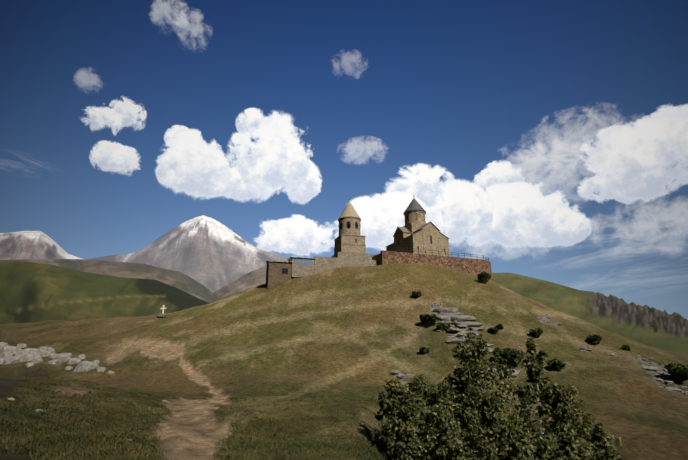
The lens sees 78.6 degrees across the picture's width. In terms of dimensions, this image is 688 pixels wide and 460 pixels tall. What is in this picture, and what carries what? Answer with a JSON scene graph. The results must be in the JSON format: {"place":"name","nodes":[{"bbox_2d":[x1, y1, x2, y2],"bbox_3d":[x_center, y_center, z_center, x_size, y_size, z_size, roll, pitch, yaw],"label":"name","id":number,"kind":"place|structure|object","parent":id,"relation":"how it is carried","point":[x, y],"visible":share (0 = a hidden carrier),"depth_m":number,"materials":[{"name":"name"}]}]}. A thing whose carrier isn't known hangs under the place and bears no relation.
{"place":"outdoors","nodes":[
{"label":"outdoors","id":0,"kind":"place"},
{"bbox_2d":[81,106,123,134],"bbox_3d":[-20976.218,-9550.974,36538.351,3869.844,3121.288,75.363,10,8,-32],"label":"cloud","id":1,"kind":"structure","parent":0,"point":[100,117],"depth_m":36525.68,"materials":[{"name":"white"}]},
{"bbox_2d":[89,140,129,171],"bbox_3d":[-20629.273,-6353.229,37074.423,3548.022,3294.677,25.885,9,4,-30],"label":"cloud","id":2,"kind":"structure","parent":0,"point":[107,155],"depth_m":37037.77,"materials":[{"name":"white"}]},
{"bbox_2d":[109,97,146,129],"bbox_3d":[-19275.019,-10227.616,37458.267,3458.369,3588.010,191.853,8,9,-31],"label":"cloud","id":3,"kind":"structure","parent":0,"point":[128,110],"depth_m":37515.21,"materials":[{"name":"white"}]},
{"bbox_2d":[117,146,139,174],"bbox_3d":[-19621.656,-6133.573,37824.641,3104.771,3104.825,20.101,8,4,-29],"label":"cloud","id":4,"kind":"structure","parent":0,"point":[131,164],"depth_m":37999.06,"materials":[{"name":"white"}]},
{"bbox_2d":[154,6,169,17],"bbox_3d":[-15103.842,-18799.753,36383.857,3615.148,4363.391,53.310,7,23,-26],"label":"cloud","id":5,"kind":"structure","parent":0,"point":[157,14],"depth_m":36147.19,"materials":[{"name":"white"}]},
{"bbox_2d":[164,125,187,142],"bbox_3d":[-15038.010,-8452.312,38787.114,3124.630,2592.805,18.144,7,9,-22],"label":"cloud","id":6,"kind":"structure","parent":0,"point":[172,131],"depth_m":38432.54,"materials":[{"name":"white"}]},
{"bbox_2d":[155,129,230,198],"bbox_3d":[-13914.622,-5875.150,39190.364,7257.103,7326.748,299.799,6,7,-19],"label":"cloud","id":7,"kind":"structure","parent":0,"point":[192,162],"depth_m":39113.47,"materials":[{"name":"white"}]},
{"bbox_2d":[218,158,283,201],"bbox_3d":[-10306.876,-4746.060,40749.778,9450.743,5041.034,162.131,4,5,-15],"label":"cloud","id":8,"kind":"structure","parent":0,"point":[237,188],"depth_m":40865.94,"materials":[{"name":"white"}]},
{"bbox_2d":[236,108,266,132],"bbox_3d":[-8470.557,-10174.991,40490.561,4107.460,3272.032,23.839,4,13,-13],"label":"cloud","id":9,"kind":"structure","parent":0,"point":[251,118],"depth_m":40270.47,"materials":[{"name":"white"}]},
{"bbox_2d":[227,111,312,195],"bbox_3d":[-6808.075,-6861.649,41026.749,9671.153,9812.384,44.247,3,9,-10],"label":"cloud","id":10,"kind":"structure","parent":0,"point":[276,157],"depth_m":40903.33,"materials":[{"name":"white"}]},
{"bbox_2d":[254,215,335,255],"bbox_3d":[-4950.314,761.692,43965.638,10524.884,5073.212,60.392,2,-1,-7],"label":"cloud","id":11,"kind":"structure","parent":0,"point":[300,235],"depth_m":43959.82,"materials":[{"name":"white"}]},
{"bbox_2d":[286,159,321,203],"bbox_3d":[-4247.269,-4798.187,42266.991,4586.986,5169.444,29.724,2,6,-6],"label":"cloud","id":12,"kind":"structure","parent":0,"point":[306,192],"depth_m":42378.72,"materials":[{"name":"white"}]},
{"bbox_2d":[0,215,687,459],"bbox_3d":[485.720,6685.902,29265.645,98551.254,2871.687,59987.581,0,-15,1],"label":"terrain","id":13,"kind":"structure","parent":0,"point":[232,323],"depth_m":59.45,"materials":[{"name":"green plant"}]},
{"bbox_2d":[0,342,114,374],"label":"outcrop rock","id":14,"kind":"object","parent":13,"relation":"on","point":[11,354],"visible":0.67,"depth_m":55.33,"materials":[{"name":"grey stone"}]},
{"bbox_2d":[156,305,169,317],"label":"stone cross","id":15,"kind":"object","parent":13,"relation":"on","point":[163,315],"visible":0.85,"depth_m":88.98,"materials":[{"name":"grey stone"}]},
{"bbox_2d":[265,257,315,287],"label":"outbuildings","id":16,"kind":"structure","parent":13,"relation":"on","point":[278,272],"depth_m":85.61,"materials":[{"name":"grey stone"}]},
{"bbox_2d":[8,314,621,440],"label":"scattered stones","id":17,"kind":"object","parent":13,"relation":"on","point":[611,354],"visible":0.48,"depth_m":41.69,"materials":[{"name":"grey stone"}]},
{"bbox_2d":[0,377,661,459],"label":"grass tufts","id":18,"kind":"object","parent":13,"relation":"on","point":[124,434],"visible":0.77,"depth_m":6.67,"materials":[{"name":"green plant"}]},
{"bbox_2d":[334,198,365,253],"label":"bell tower","id":19,"kind":"structure","parent":13,"relation":"on","point":[350,239],"depth_m":97.97,"materials":[{"name":"stone"}]},
{"bbox_2d":[370,378,424,459],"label":"bush","id":20,"kind":"object","parent":13,"relation":"on","point":[402,429],"visible":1,"depth_m":7.44,"materials":[{"name":"green plant"}]},
{"bbox_2d":[411,291,422,297],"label":"hill shrub","id":21,"kind":"object","parent":13,"relation":"on","point":[415,294],"visible":0.98,"depth_m":68.94,"materials":[{"name":"green plant"}]},
{"bbox_2d":[386,198,449,256],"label":"church","id":22,"kind":"structure","parent":13,"relation":"on","point":[416,232],"depth_m":101.56,"materials":[{"name":"stone"}]},
{"bbox_2d":[419,347,429,353],"bbox_3d":[9.689,14.529,50.494,1.477,1.085,1.759,0,-15,1],"label":"hill shrub","id":23,"kind":"object","parent":13,"relation":"on","point":[423,350],"visible":1,"depth_m":50.07,"materials":[{"name":"green plant"}]},
{"bbox_2d":[419,314,437,325],"bbox_3d":[12.137,12.844,59.896,2.755,1.874,3.226,-8,-17,27],"label":"hill shrub","id":24,"kind":"object","parent":13,"relation":"on","point":[426,319],"visible":1,"depth_m":59.08,"materials":[{"name":"green plant"}]},
{"bbox_2d":[372,250,491,280],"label":"stone wall","id":25,"kind":"structure","parent":13,"relation":"on","point":[468,265],"depth_m":95.19,"materials":[{"name":"brown stone"}]},
{"bbox_2d":[397,247,488,260],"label":"railing","id":26,"kind":"object","parent":25,"relation":"on","point":[438,251],"visible":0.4,"depth_m":96.24,"materials":[{"name":"grey metal"}]},
{"bbox_2d":[405,375,463,459],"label":"bush","id":27,"kind":"object","parent":13,"relation":"on","point":[432,394],"visible":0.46,"depth_m":9.11,"materials":[{"name":"green plant"}]},
{"bbox_2d":[436,322,443,330],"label":"hill shrub","id":28,"kind":"object","parent":13,"relation":"on","point":[440,326],"visible":0.9,"depth_m":57.39,"materials":[{"name":"green plant"}]},
{"bbox_2d":[437,322,450,330],"bbox_3d":[13.717,13.399,57.899,1.963,1.361,1.503,0,-15,1],"label":"hill shrub","id":29,"kind":"object","parent":13,"relation":"on","point":[446,326],"visible":0.71,"depth_m":57.54,"materials":[{"name":"green plant"}]},
{"bbox_2d":[421,403,470,459],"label":"bush","id":30,"kind":"object","parent":13,"relation":"on","point":[441,444],"visible":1,"depth_m":7.75,"materials":[{"name":"green plant"}]},
{"bbox_2d":[477,271,490,283],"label":"hill shrub","id":31,"kind":"object","parent":13,"relation":"on","point":[483,277],"visible":1,"depth_m":80.94,"materials":[{"name":"green plant"}]},
{"bbox_2d":[443,331,531,459],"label":"bush","id":32,"kind":"object","parent":13,"relation":"on","point":[471,355],"visible":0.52,"depth_m":10.67,"materials":[{"name":"green plant"}]},
{"bbox_2d":[488,327,497,333],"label":"hill shrub","id":33,"kind":"object","parent":13,"relation":"on","point":[493,330],"visible":0.98,"depth_m":56.32,"materials":[{"name":"green plant"}]},
{"bbox_2d":[494,323,503,329],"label":"hill shrub","id":34,"kind":"object","parent":13,"relation":"on","point":[499,326],"visible":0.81,"depth_m":58.03,"materials":[{"name":"green plant"}]},
{"bbox_2d":[464,389,534,459],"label":"bush","id":35,"kind":"object","parent":13,"relation":"on","point":[490,405],"visible":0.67,"depth_m":8.16,"materials":[{"name":"green plant"}]},
{"bbox_2d":[492,347,524,368],"bbox_3d":[18.258,14.327,46.849,3.337,2.562,3.117,-12,-20,37],"label":"hill shrub","id":36,"kind":"object","parent":13,"relation":"on","point":[512,357],"visible":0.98,"depth_m":46.57,"materials":[{"name":"green plant"}]},
{"bbox_2d":[494,423,534,459],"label":"bush","id":37,"kind":"object","parent":13,"relation":"on","point":[516,445],"visible":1,"depth_m":6.43,"materials":[{"name":"green plant"}]},
{"bbox_2d":[503,337,562,457],"bbox_3d":[5.417,6.964,11.586,1.751,7.771,1.942,-8,-17,27],"label":"bush","id":38,"kind":"object","parent":13,"relation":"on","point":[526,400],"visible":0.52,"depth_m":12.16,"materials":[{"name":"green plant"}]},
{"bbox_2d":[529,327,542,337],"bbox_3d":[26.172,14.008,57.194,1.936,1.585,1.646,0,-15,1],"label":"hill shrub","id":39,"kind":"object","parent":13,"relation":"on","point":[537,332],"visible":0.96,"depth_m":56.88,"materials":[{"name":"green plant"}]},
{"bbox_2d":[390,304,687,395],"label":"hill outcrop rocks","id":40,"kind":"object","parent":13,"relation":"on","point":[454,319],"visible":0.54,"depth_m":54.84,"materials":[{"name":"grey stone"}]},
{"bbox_2d":[547,358,566,370],"bbox_3d":[23.551,14.995,46.499,1.887,1.593,1.827,3,-16,-10],"label":"hill shrub","id":41,"kind":"object","parent":13,"relation":"on","point":[556,364],"visible":0.98,"depth_m":46.17,"materials":[{"name":"green plant"}]},
{"bbox_2d":[523,381,623,459],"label":"bush","id":42,"kind":"object","parent":13,"relation":"on","point":[555,396],"visible":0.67,"depth_m":8.97,"materials":[{"name":"green plant"}]},
{"bbox_2d":[553,421,594,459],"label":"bush","id":43,"kind":"object","parent":13,"relation":"on","point":[569,447],"visible":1,"depth_m":6.33,"materials":[{"name":"green plant"}]},
{"bbox_2d":[586,334,602,344],"bbox_3d":[34.667,15.163,58.164,2.017,1.694,2.530,0,-15,1],"label":"hill shrub","id":44,"kind":"object","parent":13,"relation":"on","point":[595,339],"visible":1,"depth_m":57.66,"materials":[{"name":"green plant"}]},
{"bbox_2d":[584,422,622,459],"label":"bush","id":45,"kind":"object","parent":13,"relation":"on","point":[600,441],"visible":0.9,"depth_m":6.94,"materials":[{"name":"green plant"}]},
{"bbox_2d":[621,345,630,350],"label":"hill shrub","id":46,"kind":"object","parent":13,"relation":"on","point":[625,347],"visible":0.98,"depth_m":55.95,"materials":[{"name":"green plant"}]},
{"bbox_2d":[664,363,687,383],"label":"hill shrub","id":47,"kind":"object","parent":13,"relation":"on","point":[678,372],"visible":0.96,"depth_m":46.70,"materials":[{"name":"green plant"}]},
{"bbox_2d":[0,0,687,319],"label":"sky","id":48,"kind":"structure","parent":0,"point":[375,89],"materials":[{"name":"blue"}]},
{"bbox_2d":[313,252,378,273],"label":"grey terrace walls","id":49,"kind":"structure","parent":0,"point":[336,260],"depth_m":89.61,"materials":[{"name":"beige stone"}]},
{"bbox_2d":[334,191,457,250],"bbox_3d":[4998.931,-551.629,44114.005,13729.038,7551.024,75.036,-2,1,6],"label":"cloud","id":50,"kind":"structure","parent":0,"point":[382,216],"depth_m":44207.58,"materials":[{"name":"white"}]},
{"bbox_2d":[386,163,453,210],"bbox_3d":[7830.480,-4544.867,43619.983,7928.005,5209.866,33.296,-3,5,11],"label":"cloud","id":51,"kind":"structure","parent":0,"point":[420,181],"depth_m":43551.17,"materials":[{"name":"white"}]},
{"bbox_2d":[425,179,500,245],"bbox_3d":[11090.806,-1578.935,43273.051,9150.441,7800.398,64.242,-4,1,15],"label":"cloud","id":52,"kind":"structure","parent":0,"point":[467,208],"depth_m":42973.50,"materials":[{"name":"white"}]},
{"bbox_2d":[472,161,524,188],"bbox_3d":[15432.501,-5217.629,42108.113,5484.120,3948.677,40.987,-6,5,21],"label":"cloud","id":53,"kind":"structure","parent":0,"point":[494,172],"depth_m":42047.39,"materials":[{"name":"white"}]},
{"bbox_2d":[456,240,548,258],"bbox_3d":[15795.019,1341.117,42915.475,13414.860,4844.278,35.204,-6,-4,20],"label":"cloud","id":54,"kind":"structure","parent":0,"point":[510,252],"depth_m":42535.61,"materials":[{"name":"white"}]},
{"bbox_2d":[455,169,582,248],"bbox_3d":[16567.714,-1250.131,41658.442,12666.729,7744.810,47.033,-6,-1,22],"label":"cloud","id":55,"kind":"structure","parent":0,"point":[523,213],"depth_m":41375.03,"materials":[{"name":"white"}]},
{"bbox_2d":[518,204,591,248],"bbox_3d":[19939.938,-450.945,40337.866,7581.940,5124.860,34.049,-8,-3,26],"label":"cloud","id":56,"kind":"structure","parent":0,"point":[571,226],"depth_m":39788.88,"materials":[{"name":"white"}]},
{"bbox_2d":[512,113,638,214],"bbox_3d":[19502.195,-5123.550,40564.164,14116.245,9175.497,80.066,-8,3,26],"label":"cloud","id":57,"kind":"structure","parent":0,"point":[558,175],"depth_m":40020.72,"materials":[{"name":"white"}]},
{"bbox_2d":[542,126,619,173],"bbox_3d":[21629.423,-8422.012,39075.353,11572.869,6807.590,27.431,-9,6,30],"label":"cloud","id":58,"kind":"structure","parent":0,"point":[571,142],"depth_m":39273.92,"materials":[{"name":"white"}]},
{"bbox_2d":[573,173,636,203],"bbox_3d":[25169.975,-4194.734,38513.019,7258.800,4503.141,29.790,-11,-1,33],"label":"cloud","id":59,"kind":"structure","parent":0,"point":[595,187],"depth_m":39439.41,"materials":[{"name":"white"}]},
{"bbox_2d":[577,105,687,209],"bbox_3d":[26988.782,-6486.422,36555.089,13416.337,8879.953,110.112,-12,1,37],"label":"cloud","id":60,"kind":"structure","parent":0,"point":[653,162],"depth_m":36956.32,"materials":[{"name":"white"}]},
{"bbox_2d":[590,204,687,251],"bbox_3d":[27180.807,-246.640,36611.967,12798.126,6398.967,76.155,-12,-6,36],"label":"cloud","id":61,"kind":"structure","parent":0,"point":[646,230],"depth_m":36263.18,"materials":[{"name":"white"}]},
{"bbox_2d":[593,246,686,265],"bbox_3d":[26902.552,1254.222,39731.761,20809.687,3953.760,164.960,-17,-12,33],"label":"cloud","id":62,"kind":"structure","parent":0,"point":[662,251],"depth_m":37956.48,"materials":[{"name":"white"}]},
{"bbox_2d":[660,104,687,120],"bbox_3d":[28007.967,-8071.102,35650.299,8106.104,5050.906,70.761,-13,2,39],"label":"cloud","id":63,"kind":"structure","parent":0,"point":[672,109],"depth_m":35362.42,"materials":[{"name":"white"}]}
]}

